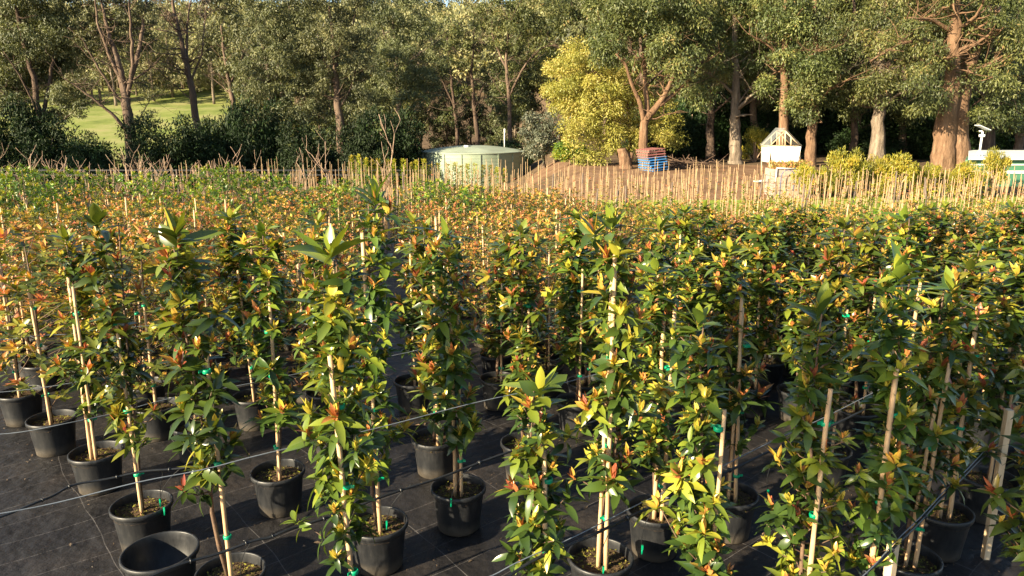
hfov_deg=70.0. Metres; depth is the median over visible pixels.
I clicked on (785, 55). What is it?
gum tree
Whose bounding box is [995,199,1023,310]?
potted tree
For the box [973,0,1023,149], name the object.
gum tree
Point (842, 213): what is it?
potted shrub
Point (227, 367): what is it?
potted shrub
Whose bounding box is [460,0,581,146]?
gum tree
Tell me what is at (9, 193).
potted sapling
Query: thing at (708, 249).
potted tree
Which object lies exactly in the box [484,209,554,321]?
potted shrub
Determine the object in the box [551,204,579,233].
potted shrub
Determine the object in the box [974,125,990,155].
weather station
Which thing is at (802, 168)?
hedge shrub
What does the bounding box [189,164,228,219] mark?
potted sapling
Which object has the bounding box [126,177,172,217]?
potted sapling
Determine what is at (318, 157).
bare sapling
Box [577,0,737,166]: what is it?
gum tree
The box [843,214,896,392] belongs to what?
potted tree
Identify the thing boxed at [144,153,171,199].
bare sapling
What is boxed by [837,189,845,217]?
garden stake
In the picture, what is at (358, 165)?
young plant
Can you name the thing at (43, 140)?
shrub
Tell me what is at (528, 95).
forest tree
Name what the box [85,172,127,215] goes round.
potted sapling
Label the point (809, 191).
dark stake
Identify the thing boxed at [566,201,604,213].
potted shrub
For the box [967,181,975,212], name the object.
garden stake
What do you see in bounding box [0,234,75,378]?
potted shrub
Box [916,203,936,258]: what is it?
potted tree
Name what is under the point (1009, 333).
potted tree
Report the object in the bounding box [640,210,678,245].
potted sapling
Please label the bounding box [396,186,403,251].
garden stake
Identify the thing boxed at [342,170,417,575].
potted tree
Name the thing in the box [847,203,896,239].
potted sapling
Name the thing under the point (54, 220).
potted shrub
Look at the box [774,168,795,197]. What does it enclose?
white pipe frame
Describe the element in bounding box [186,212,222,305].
potted sapling
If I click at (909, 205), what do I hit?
potted shrub
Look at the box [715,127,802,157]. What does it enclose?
shrub
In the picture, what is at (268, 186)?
potted sapling
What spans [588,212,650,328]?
potted shrub
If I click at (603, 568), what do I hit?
drip feeder
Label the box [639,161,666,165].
pallet
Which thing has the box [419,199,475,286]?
potted shrub
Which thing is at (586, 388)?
potted tree
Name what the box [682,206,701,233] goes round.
potted tree
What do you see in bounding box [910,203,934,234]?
potted shrub
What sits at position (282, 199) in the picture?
potted shrub
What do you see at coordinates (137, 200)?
potted shrub
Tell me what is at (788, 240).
potted tree
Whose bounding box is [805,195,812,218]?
garden stake
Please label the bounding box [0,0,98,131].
gum tree
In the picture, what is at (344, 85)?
forest tree
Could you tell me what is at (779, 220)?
potted tree
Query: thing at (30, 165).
bare sapling
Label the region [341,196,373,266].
potted shrub
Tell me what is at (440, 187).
potted sapling
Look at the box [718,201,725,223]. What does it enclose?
garden stake
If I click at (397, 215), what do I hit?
dark stake
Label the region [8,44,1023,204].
forest ground
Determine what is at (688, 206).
potted shrub
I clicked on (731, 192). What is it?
garden stake
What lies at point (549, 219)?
potted shrub
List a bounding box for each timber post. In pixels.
[883,542,899,575]
[980,408,1013,559]
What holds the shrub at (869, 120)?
on the forest ground at (614, 160)
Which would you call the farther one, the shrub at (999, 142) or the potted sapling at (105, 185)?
the shrub at (999, 142)
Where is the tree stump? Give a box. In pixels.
[617,148,633,168]
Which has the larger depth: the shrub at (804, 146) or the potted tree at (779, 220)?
the shrub at (804, 146)
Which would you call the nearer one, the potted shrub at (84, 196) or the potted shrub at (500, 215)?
the potted shrub at (500, 215)
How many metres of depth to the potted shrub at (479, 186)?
19.59 m
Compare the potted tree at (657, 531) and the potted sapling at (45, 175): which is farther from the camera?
the potted sapling at (45, 175)
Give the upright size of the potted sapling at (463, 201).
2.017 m
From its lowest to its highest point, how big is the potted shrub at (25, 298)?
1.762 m
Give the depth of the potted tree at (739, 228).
10.58 m
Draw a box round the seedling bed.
[767,159,812,168]
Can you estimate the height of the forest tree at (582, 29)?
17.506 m
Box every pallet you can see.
[636,148,664,152]
[636,151,665,154]
[637,154,664,157]
[638,156,666,160]
[638,164,667,168]
[639,159,666,162]
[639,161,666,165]
[640,166,668,170]
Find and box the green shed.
[965,150,1023,185]
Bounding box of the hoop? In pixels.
[779,170,794,195]
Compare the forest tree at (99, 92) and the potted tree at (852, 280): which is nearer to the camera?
the potted tree at (852, 280)
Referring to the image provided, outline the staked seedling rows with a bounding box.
[96,157,1023,252]
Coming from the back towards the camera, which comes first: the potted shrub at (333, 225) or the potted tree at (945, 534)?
the potted shrub at (333, 225)
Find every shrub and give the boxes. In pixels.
[0,91,46,186]
[0,207,43,315]
[0,220,63,365]
[0,222,49,324]
[0,229,90,392]
[0,232,44,334]
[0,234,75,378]
[1,189,29,228]
[5,104,79,185]
[5,201,66,282]
[7,210,81,317]
[17,211,73,308]
[27,203,105,309]
[28,214,97,314]
[35,232,82,336]
[38,197,92,271]
[38,239,135,346]
[45,129,132,189]
[50,263,149,361]
[54,185,92,235]
[55,207,85,231]
[57,205,90,283]
[61,277,175,387]
[64,188,106,225]
[77,215,124,279]
[81,190,129,235]
[81,248,161,362]
[85,197,153,308]
[88,194,127,253]
[89,275,177,407]
[90,204,136,254]
[94,217,169,335]
[99,196,144,277]
[105,197,160,281]
[113,207,210,354]
[114,110,203,189]
[114,190,141,216]
[114,222,163,343]
[122,194,159,223]
[126,226,225,366]
[126,241,236,384]
[127,199,172,231]
[131,211,164,281]
[143,200,182,221]
[148,281,247,399]
[151,205,221,298]
[156,194,179,215]
[157,124,235,188]
[158,205,228,299]
[166,189,192,208]
[166,196,204,230]
[175,198,221,282]
[177,202,208,250]
[187,196,242,275]
[189,103,253,186]
[189,222,281,356]
[189,237,247,347]
[192,219,243,302]
[193,199,258,316]
[196,194,246,239]
[199,197,252,287]
[202,229,295,369]
[219,94,292,185]
[221,186,268,252]
[241,195,286,235]
[242,214,286,286]
[246,204,287,277]
[246,207,303,310]
[252,199,307,270]
[254,233,311,350]
[255,190,298,222]
[258,234,391,412]
[261,250,321,402]
[263,118,335,185]
[264,195,310,276]
[265,225,309,318]
[266,204,326,297]
[270,214,346,357]
[274,220,337,328]
[282,235,381,365]
[283,191,327,280]
[290,212,341,297]
[292,197,346,235]
[301,185,350,232]
[304,191,345,261]
[309,221,367,312]
[312,195,365,272]
[313,194,363,256]
[317,146,337,181]
[325,205,379,302]
[326,121,395,184]
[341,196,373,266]
[348,104,422,184]
[379,111,425,184]
[390,187,426,263]
[393,217,487,358]
[396,200,437,267]
[405,202,471,304]
[418,208,451,249]
[418,217,481,323]
[419,144,443,176]
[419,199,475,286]
[423,191,463,269]
[432,192,472,227]
[446,199,504,304]
[449,211,505,347]
[451,183,486,244]
[452,240,482,318]
[453,256,537,373]
[455,222,507,318]
[458,208,517,301]
[464,212,499,280]
[472,221,559,351]
[475,199,515,264]
[479,191,515,220]
[481,210,527,289]
[482,182,523,215]
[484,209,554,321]
[486,191,537,243]
[486,195,533,276]
[495,138,545,166]
[500,186,524,223]
[503,222,547,290]
[504,274,577,395]
[509,230,574,360]
[513,217,553,300]
[514,209,557,281]
[515,207,553,261]
[523,228,565,311]
[524,207,579,340]
[525,193,562,251]
[525,195,565,257]
[528,187,563,211]
[528,188,567,265]
[529,203,574,318]
[543,198,580,228]
[546,240,642,374]
[550,139,596,164]
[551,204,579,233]
[552,198,585,221]
[555,187,584,211]
[557,219,610,323]
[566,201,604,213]
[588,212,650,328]
[598,203,637,255]
[602,220,639,268]
[603,224,638,282]
[604,225,640,296]
[619,200,651,268]
[621,117,683,156]
[622,201,652,254]
[623,212,644,247]
[631,101,674,150]
[635,216,657,242]
[636,210,660,249]
[639,204,689,256]
[641,209,656,250]
[661,91,728,158]
[669,201,704,235]
[672,198,700,228]
[681,83,751,156]
[690,209,733,269]
[711,213,750,282]
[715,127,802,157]
[717,102,797,156]
[721,221,753,291]
[739,200,772,218]
[741,125,770,161]
[743,207,789,253]
[757,94,808,145]
[778,105,831,138]
[788,163,829,199]
[789,213,838,237]
[792,126,832,152]
[796,125,847,154]
[797,102,842,137]
[813,168,842,197]
[819,98,845,133]
[820,93,873,137]
[820,205,855,245]
[821,119,911,160]
[823,145,872,197]
[825,202,864,255]
[827,208,855,222]
[835,211,865,234]
[841,202,868,245]
[852,154,887,195]
[857,95,931,157]
[865,151,919,199]
[875,208,914,231]
[876,201,897,231]
[885,94,936,157]
[893,116,934,159]
[893,200,924,216]
[906,91,983,158]
[908,161,943,198]
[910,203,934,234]
[925,162,970,197]
[930,207,979,271]
[952,159,989,199]
[956,208,992,234]
[969,111,1023,149]
[970,130,1014,149]
[972,200,1020,223]
[976,146,1012,198]
[978,213,1022,295]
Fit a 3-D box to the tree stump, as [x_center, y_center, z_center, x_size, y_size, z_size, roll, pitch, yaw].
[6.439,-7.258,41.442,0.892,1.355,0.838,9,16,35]
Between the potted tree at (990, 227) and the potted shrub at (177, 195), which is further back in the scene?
the potted shrub at (177, 195)
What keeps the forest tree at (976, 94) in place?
on the forest ground at (614, 160)
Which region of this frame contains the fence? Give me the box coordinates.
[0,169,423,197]
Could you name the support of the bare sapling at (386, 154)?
on the weed control fabric
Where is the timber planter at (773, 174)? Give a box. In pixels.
[764,168,813,196]
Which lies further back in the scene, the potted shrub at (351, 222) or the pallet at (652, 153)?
the pallet at (652, 153)
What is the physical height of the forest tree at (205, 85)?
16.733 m
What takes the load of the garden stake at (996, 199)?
on the weed control fabric
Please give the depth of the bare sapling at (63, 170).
21.69 m
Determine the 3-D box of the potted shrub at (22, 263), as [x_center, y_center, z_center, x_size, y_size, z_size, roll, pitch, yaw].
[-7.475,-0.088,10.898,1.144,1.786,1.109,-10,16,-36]
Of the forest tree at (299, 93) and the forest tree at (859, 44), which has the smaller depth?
the forest tree at (859, 44)
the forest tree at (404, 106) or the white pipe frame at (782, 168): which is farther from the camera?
the forest tree at (404, 106)
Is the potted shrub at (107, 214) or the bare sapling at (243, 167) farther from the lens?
the bare sapling at (243, 167)
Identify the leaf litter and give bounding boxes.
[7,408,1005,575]
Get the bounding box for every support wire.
[0,316,307,339]
[0,333,753,513]
[0,350,416,434]
[4,350,240,391]
[490,378,904,575]
[863,418,1019,575]
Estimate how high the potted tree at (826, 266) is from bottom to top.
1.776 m
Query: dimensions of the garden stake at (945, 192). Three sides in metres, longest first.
1.933 x 0.222 x 0.217 m
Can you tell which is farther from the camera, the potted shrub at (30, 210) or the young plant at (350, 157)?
the young plant at (350, 157)
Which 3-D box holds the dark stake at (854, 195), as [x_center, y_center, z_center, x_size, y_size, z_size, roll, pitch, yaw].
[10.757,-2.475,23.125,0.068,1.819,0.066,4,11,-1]
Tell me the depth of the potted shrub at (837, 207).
15.63 m
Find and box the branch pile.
[667,153,728,168]
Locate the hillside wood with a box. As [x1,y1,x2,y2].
[0,0,583,92]
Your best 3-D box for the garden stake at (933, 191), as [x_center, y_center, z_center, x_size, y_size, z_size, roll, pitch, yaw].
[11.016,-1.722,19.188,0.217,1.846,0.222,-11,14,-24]
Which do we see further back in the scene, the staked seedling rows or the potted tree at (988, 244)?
the staked seedling rows
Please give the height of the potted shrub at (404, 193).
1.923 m
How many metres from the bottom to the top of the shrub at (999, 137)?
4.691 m
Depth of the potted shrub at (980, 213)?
14.45 m
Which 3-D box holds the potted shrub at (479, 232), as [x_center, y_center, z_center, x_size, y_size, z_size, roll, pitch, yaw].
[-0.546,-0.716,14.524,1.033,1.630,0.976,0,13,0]
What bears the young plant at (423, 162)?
on the weed control fabric
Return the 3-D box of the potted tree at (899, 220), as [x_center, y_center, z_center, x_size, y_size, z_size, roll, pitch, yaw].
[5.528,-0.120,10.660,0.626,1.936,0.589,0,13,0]
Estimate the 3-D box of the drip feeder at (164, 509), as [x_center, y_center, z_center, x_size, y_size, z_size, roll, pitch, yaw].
[-2.502,1.461,5.201,0.066,0.392,0.094,5,14,22]
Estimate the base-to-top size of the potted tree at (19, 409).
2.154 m
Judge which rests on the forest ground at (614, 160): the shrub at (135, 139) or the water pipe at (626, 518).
the shrub at (135, 139)
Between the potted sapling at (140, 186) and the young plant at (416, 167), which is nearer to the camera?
the potted sapling at (140, 186)
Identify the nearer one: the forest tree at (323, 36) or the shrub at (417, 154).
the shrub at (417, 154)
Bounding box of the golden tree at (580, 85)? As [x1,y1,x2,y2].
[539,35,691,165]
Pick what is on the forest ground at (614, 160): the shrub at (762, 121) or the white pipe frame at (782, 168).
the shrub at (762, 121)
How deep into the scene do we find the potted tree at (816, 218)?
12.07 m
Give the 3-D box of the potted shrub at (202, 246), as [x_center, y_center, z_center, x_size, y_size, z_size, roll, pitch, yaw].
[-3.973,0.288,8.952,1.322,1.789,1.316,-9,16,-35]
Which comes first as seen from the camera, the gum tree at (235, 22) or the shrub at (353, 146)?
the shrub at (353, 146)
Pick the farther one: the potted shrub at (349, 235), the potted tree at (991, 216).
the potted tree at (991, 216)
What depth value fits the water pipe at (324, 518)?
4.47 m
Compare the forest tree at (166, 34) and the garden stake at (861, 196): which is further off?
the forest tree at (166, 34)
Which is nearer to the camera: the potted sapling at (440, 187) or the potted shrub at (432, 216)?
the potted shrub at (432, 216)
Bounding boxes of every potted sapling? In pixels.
[0,162,55,231]
[0,166,16,211]
[0,169,52,237]
[0,178,29,215]
[0,182,42,239]
[0,196,14,229]
[5,167,51,206]
[14,171,64,208]
[20,168,75,214]
[31,192,69,236]
[34,180,86,223]
[34,200,82,280]
[43,165,87,219]
[51,177,89,221]
[62,205,119,257]
[65,167,113,232]
[78,172,118,225]
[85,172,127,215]
[107,171,161,220]
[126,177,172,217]
[128,172,184,223]
[141,176,187,215]
[168,174,210,206]
[179,179,227,269]
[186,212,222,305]
[188,167,232,222]
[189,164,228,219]
[199,161,256,225]
[202,167,261,295]
[227,171,275,260]
[234,176,269,223]
[235,193,286,242]
[248,175,284,234]
[259,180,298,212]
[265,172,298,221]
[269,183,310,255]
[283,185,314,223]
[295,194,360,273]
[313,177,357,255]
[330,183,383,277]
[339,176,373,252]
[403,182,443,227]
[408,178,451,232]
[420,184,453,251]
[426,180,469,234]
[437,187,480,273]
[455,185,498,268]
[459,194,502,262]
[599,202,634,242]
[637,195,679,258]
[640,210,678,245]
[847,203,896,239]
[913,201,958,273]
[1008,204,1023,242]
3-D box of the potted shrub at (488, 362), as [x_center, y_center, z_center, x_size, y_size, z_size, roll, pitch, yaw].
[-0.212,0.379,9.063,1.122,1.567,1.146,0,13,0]
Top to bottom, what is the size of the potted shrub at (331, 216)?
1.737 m
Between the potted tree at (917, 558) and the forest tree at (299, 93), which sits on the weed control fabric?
the potted tree at (917, 558)
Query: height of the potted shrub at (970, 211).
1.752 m
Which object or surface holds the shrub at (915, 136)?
on the forest ground at (614, 160)
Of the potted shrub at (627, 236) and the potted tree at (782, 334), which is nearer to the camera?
the potted tree at (782, 334)
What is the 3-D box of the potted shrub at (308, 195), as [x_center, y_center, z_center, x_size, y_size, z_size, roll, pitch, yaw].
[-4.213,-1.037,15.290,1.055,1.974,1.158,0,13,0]
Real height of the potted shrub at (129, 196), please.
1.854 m
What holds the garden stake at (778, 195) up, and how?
on the weed control fabric
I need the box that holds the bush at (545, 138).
[517,107,570,167]
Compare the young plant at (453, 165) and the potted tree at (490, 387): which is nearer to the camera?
the potted tree at (490, 387)
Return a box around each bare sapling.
[16,146,42,206]
[36,153,73,201]
[56,155,85,187]
[81,162,131,199]
[105,154,153,198]
[118,142,139,200]
[120,152,156,194]
[136,155,170,184]
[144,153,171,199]
[171,167,211,200]
[209,144,242,185]
[227,147,260,187]
[296,148,326,190]
[302,132,331,188]
[375,108,400,223]
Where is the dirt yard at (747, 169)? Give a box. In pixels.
[526,157,789,200]
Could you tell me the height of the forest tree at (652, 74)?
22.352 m
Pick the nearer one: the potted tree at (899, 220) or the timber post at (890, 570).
the timber post at (890, 570)
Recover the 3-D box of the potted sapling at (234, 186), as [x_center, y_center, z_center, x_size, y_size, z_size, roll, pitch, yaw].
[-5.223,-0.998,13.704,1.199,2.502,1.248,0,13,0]
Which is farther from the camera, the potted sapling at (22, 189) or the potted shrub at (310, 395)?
the potted sapling at (22, 189)
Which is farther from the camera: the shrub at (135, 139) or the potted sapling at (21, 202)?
the shrub at (135, 139)
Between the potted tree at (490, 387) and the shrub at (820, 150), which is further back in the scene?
the shrub at (820, 150)
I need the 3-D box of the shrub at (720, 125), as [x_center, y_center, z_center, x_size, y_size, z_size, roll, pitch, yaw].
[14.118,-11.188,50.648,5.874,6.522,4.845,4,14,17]
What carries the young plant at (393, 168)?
on the weed control fabric
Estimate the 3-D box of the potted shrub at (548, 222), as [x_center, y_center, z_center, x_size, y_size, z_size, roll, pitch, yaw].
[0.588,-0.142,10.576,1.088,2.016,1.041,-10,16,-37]
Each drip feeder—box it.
[159,461,191,506]
[160,471,165,514]
[240,539,250,575]
[386,483,411,529]
[450,467,471,506]
[595,528,609,573]
[641,508,652,553]
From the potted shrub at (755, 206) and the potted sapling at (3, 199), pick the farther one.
the potted shrub at (755, 206)
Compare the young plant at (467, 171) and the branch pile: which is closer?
the young plant at (467, 171)
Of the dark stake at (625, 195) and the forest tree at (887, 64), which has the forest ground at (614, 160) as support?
the forest tree at (887, 64)
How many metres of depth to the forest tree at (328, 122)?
94.06 m
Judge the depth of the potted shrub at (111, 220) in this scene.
12.83 m
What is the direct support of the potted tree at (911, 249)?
on the weed control fabric
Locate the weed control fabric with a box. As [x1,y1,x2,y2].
[0,197,1023,575]
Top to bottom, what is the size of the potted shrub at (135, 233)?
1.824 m
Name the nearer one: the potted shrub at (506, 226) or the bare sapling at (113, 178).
the potted shrub at (506, 226)
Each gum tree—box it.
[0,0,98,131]
[36,0,176,185]
[140,0,241,130]
[189,0,266,111]
[223,0,332,183]
[293,0,383,184]
[356,0,451,120]
[415,11,511,145]
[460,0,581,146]
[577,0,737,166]
[660,0,771,160]
[694,0,792,163]
[703,10,794,157]
[719,0,850,166]
[766,0,901,166]
[801,0,916,157]
[836,0,944,160]
[862,0,1023,174]
[863,0,962,157]
[934,0,1023,149]
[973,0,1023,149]
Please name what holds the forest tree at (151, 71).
on the meadow
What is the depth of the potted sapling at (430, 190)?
16.98 m
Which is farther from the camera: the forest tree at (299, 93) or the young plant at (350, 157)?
the forest tree at (299, 93)
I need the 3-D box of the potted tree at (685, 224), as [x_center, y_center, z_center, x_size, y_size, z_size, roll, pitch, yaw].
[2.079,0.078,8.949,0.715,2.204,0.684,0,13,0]
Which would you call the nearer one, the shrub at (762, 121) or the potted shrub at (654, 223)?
the potted shrub at (654, 223)
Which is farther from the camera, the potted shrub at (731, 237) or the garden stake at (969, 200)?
the garden stake at (969, 200)
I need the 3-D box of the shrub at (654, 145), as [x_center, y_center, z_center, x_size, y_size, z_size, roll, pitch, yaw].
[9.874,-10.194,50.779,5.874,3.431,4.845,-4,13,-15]
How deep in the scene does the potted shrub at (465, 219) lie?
13.25 m
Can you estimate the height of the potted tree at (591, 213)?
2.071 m
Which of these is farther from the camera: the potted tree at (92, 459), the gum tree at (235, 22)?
the gum tree at (235, 22)
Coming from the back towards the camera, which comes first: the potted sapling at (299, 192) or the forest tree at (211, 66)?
the forest tree at (211, 66)
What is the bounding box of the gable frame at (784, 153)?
[761,130,800,174]
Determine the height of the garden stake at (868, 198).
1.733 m
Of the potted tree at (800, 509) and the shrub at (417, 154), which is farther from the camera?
the shrub at (417, 154)
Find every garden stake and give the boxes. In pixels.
[390,184,396,253]
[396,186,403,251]
[596,185,601,211]
[629,190,633,229]
[637,183,643,241]
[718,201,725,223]
[722,187,728,237]
[728,191,734,233]
[733,199,739,226]
[738,180,746,215]
[765,186,770,206]
[772,191,779,220]
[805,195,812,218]
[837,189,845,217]
[852,194,857,225]
[853,198,861,226]
[859,187,864,214]
[866,189,871,211]
[868,184,876,209]
[909,193,915,208]
[920,193,926,222]
[929,187,936,211]
[939,180,948,211]
[965,193,973,217]
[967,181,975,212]
[979,194,985,221]
[993,194,998,216]
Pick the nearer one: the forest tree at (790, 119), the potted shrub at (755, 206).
the potted shrub at (755, 206)
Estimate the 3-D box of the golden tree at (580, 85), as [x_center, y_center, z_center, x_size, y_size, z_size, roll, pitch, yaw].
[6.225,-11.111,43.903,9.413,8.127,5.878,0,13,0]
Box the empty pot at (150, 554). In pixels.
[119,531,199,575]
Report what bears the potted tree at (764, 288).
on the weed control fabric
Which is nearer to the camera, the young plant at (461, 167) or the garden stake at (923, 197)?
the garden stake at (923, 197)
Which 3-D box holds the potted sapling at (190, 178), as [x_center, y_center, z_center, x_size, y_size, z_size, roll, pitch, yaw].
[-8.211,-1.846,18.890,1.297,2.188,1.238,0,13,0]
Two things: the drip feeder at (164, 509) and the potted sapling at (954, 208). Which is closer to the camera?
the drip feeder at (164, 509)
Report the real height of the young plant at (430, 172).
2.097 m
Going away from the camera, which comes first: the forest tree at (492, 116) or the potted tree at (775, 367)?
the potted tree at (775, 367)
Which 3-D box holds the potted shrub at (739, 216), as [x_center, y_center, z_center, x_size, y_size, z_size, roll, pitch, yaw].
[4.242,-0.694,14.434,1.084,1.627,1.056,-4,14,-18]
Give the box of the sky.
[7,0,514,7]
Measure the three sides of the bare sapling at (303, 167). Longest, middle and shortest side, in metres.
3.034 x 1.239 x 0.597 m
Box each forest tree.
[20,65,44,97]
[39,46,71,105]
[59,46,98,102]
[71,20,115,102]
[76,11,127,101]
[86,19,142,105]
[116,33,155,95]
[129,24,181,101]
[144,10,196,96]
[168,35,215,90]
[182,15,231,103]
[210,31,241,99]
[221,40,317,130]
[240,52,314,142]
[286,43,334,134]
[291,88,334,144]
[294,44,357,143]
[306,27,338,96]
[312,15,341,83]
[324,81,369,149]
[328,50,386,134]
[340,41,362,61]
[363,34,388,99]
[366,38,434,129]
[366,73,409,132]
[384,45,451,155]
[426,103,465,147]
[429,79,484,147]
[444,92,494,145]
[467,62,516,146]
[482,59,542,148]
[487,63,545,147]
[496,14,560,136]
[525,0,597,137]
[536,25,579,135]
[553,0,650,140]
[578,0,670,144]
[578,1,700,115]
[598,9,693,107]
[619,15,717,106]
[683,0,792,110]
[703,2,846,136]
[747,0,930,116]
[764,0,966,98]
[775,0,890,104]
[819,0,929,97]
[875,6,982,103]
[915,0,1023,104]
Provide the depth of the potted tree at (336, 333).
3.92 m
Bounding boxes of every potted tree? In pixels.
[0,221,108,457]
[0,222,70,427]
[40,225,126,495]
[67,202,173,551]
[86,225,223,442]
[141,207,266,575]
[144,215,226,463]
[206,203,277,431]
[231,221,304,517]
[280,223,387,575]
[290,210,352,457]
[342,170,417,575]
[388,211,438,413]
[396,217,455,478]
[407,216,485,536]
[471,234,520,410]
[483,366,589,575]
[491,218,554,481]
[541,208,600,436]
[559,204,667,575]
[563,235,608,412]
[575,209,608,336]
[624,257,692,562]
[625,215,693,460]
[634,302,741,575]
[645,207,681,333]
[655,211,699,342]
[664,204,708,376]
[666,245,716,418]
[677,233,780,543]
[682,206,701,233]
[690,198,722,342]
[696,233,726,373]
[706,218,734,321]
[714,212,795,417]
[724,214,753,328]
[733,212,777,362]
[747,232,796,389]
[748,205,772,333]
[750,279,859,575]
[761,255,797,352]
[767,263,821,421]
[768,208,786,258]
[769,200,803,324]
[780,225,830,378]
[784,204,812,297]
[794,215,871,491]
[799,203,831,263]
[807,233,863,406]
[813,235,849,355]
[818,218,851,273]
[819,239,933,575]
[834,222,902,445]
[842,232,883,340]
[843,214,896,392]
[843,225,868,324]
[849,214,872,256]
[860,205,935,472]
[864,246,929,424]
[867,216,887,243]
[869,265,995,575]
[874,230,926,377]
[881,218,916,326]
[901,203,935,318]
[908,265,946,406]
[909,257,1006,562]
[911,252,942,342]
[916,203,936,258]
[921,202,963,321]
[932,234,971,356]
[944,209,977,320]
[946,241,996,377]
[951,211,984,266]
[954,259,1022,449]
[956,222,997,284]
[958,234,1023,524]
[959,239,1011,364]
[971,365,1023,575]
[976,219,1007,277]
[981,212,1003,258]
[981,237,1023,416]
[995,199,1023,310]
[1003,346,1023,497]
[1009,208,1023,270]
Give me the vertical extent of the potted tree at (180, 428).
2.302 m
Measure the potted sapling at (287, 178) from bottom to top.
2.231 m
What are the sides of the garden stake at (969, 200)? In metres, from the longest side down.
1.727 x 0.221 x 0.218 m
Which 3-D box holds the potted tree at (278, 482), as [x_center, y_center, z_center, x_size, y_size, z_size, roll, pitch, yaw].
[-1.855,0.647,5.715,0.542,2.361,0.677,-7,15,-27]
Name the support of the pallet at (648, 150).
on the pallet at (652, 153)
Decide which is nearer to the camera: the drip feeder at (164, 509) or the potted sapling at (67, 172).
the drip feeder at (164, 509)
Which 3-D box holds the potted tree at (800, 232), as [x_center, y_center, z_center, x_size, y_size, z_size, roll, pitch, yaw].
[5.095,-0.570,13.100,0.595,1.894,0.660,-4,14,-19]
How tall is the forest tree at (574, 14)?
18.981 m
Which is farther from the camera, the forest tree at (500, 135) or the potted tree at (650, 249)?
the forest tree at (500, 135)
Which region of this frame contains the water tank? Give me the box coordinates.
[422,129,524,185]
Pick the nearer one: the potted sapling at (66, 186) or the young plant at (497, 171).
the potted sapling at (66, 186)
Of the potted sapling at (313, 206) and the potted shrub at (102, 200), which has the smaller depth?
the potted sapling at (313, 206)
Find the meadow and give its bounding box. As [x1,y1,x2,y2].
[0,68,406,168]
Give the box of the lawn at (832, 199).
[516,195,1023,239]
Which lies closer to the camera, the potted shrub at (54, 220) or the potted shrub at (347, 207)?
the potted shrub at (54, 220)
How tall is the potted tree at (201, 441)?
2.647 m
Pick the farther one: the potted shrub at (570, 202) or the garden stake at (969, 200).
the garden stake at (969, 200)
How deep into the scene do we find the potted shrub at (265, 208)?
16.93 m
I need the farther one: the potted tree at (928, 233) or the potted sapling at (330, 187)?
the potted sapling at (330, 187)
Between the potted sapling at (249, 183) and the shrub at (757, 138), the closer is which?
the potted sapling at (249, 183)
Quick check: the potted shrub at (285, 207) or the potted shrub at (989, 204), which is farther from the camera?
the potted shrub at (989, 204)
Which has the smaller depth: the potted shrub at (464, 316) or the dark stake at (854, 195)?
the potted shrub at (464, 316)
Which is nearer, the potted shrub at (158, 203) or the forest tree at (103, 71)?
the potted shrub at (158, 203)
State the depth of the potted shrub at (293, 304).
8.26 m
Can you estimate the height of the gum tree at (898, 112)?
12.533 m
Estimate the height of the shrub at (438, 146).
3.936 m
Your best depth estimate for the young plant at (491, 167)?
30.81 m
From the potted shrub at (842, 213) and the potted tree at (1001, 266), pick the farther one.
the potted shrub at (842, 213)
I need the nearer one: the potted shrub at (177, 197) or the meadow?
the potted shrub at (177, 197)
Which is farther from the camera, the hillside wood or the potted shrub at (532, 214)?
the hillside wood
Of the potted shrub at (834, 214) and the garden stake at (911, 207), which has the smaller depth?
the potted shrub at (834, 214)
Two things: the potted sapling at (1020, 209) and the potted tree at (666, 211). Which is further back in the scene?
the potted sapling at (1020, 209)
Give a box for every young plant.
[347,155,355,197]
[355,154,363,196]
[362,158,369,203]
[368,159,375,205]
[375,158,382,192]
[384,158,393,199]
[390,159,398,202]
[399,158,410,205]
[408,162,414,203]
[412,160,419,186]
[420,158,428,204]
[427,164,434,205]
[435,163,442,195]
[444,163,451,201]
[451,162,458,190]
[457,165,464,188]
[463,163,470,199]
[472,162,479,189]
[480,164,487,198]
[487,164,494,200]
[493,166,500,191]
[502,168,507,186]
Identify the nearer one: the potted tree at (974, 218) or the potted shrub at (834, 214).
the potted tree at (974, 218)
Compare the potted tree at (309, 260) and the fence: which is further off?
the fence
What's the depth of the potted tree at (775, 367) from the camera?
8.70 m
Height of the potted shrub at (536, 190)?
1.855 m
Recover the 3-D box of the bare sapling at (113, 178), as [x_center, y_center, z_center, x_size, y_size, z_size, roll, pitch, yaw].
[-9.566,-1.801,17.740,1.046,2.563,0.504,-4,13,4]
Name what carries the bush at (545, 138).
on the dirt yard at (747, 169)
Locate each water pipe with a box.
[0,465,192,517]
[148,372,727,575]
[503,409,864,575]
[860,420,1023,575]
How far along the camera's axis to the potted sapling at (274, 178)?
18.48 m
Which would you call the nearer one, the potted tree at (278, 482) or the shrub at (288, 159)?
the potted tree at (278, 482)
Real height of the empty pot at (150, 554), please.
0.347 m
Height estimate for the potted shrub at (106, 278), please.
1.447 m
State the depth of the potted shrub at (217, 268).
10.54 m
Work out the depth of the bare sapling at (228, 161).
19.64 m
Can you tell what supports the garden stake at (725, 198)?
on the weed control fabric
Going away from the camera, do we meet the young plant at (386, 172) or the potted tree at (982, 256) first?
the potted tree at (982, 256)
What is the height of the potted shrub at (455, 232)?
2.091 m
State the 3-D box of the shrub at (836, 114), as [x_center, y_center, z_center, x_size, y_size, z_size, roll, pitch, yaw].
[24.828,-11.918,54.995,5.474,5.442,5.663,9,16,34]
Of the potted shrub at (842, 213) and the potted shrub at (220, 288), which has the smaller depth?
the potted shrub at (220, 288)
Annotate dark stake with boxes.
[395,189,398,248]
[402,172,405,225]
[595,188,598,210]
[625,185,626,222]
[759,174,763,201]
[795,177,800,232]
[801,184,805,212]
[804,174,813,209]
[851,181,856,212]
[893,171,897,204]
[924,177,926,204]

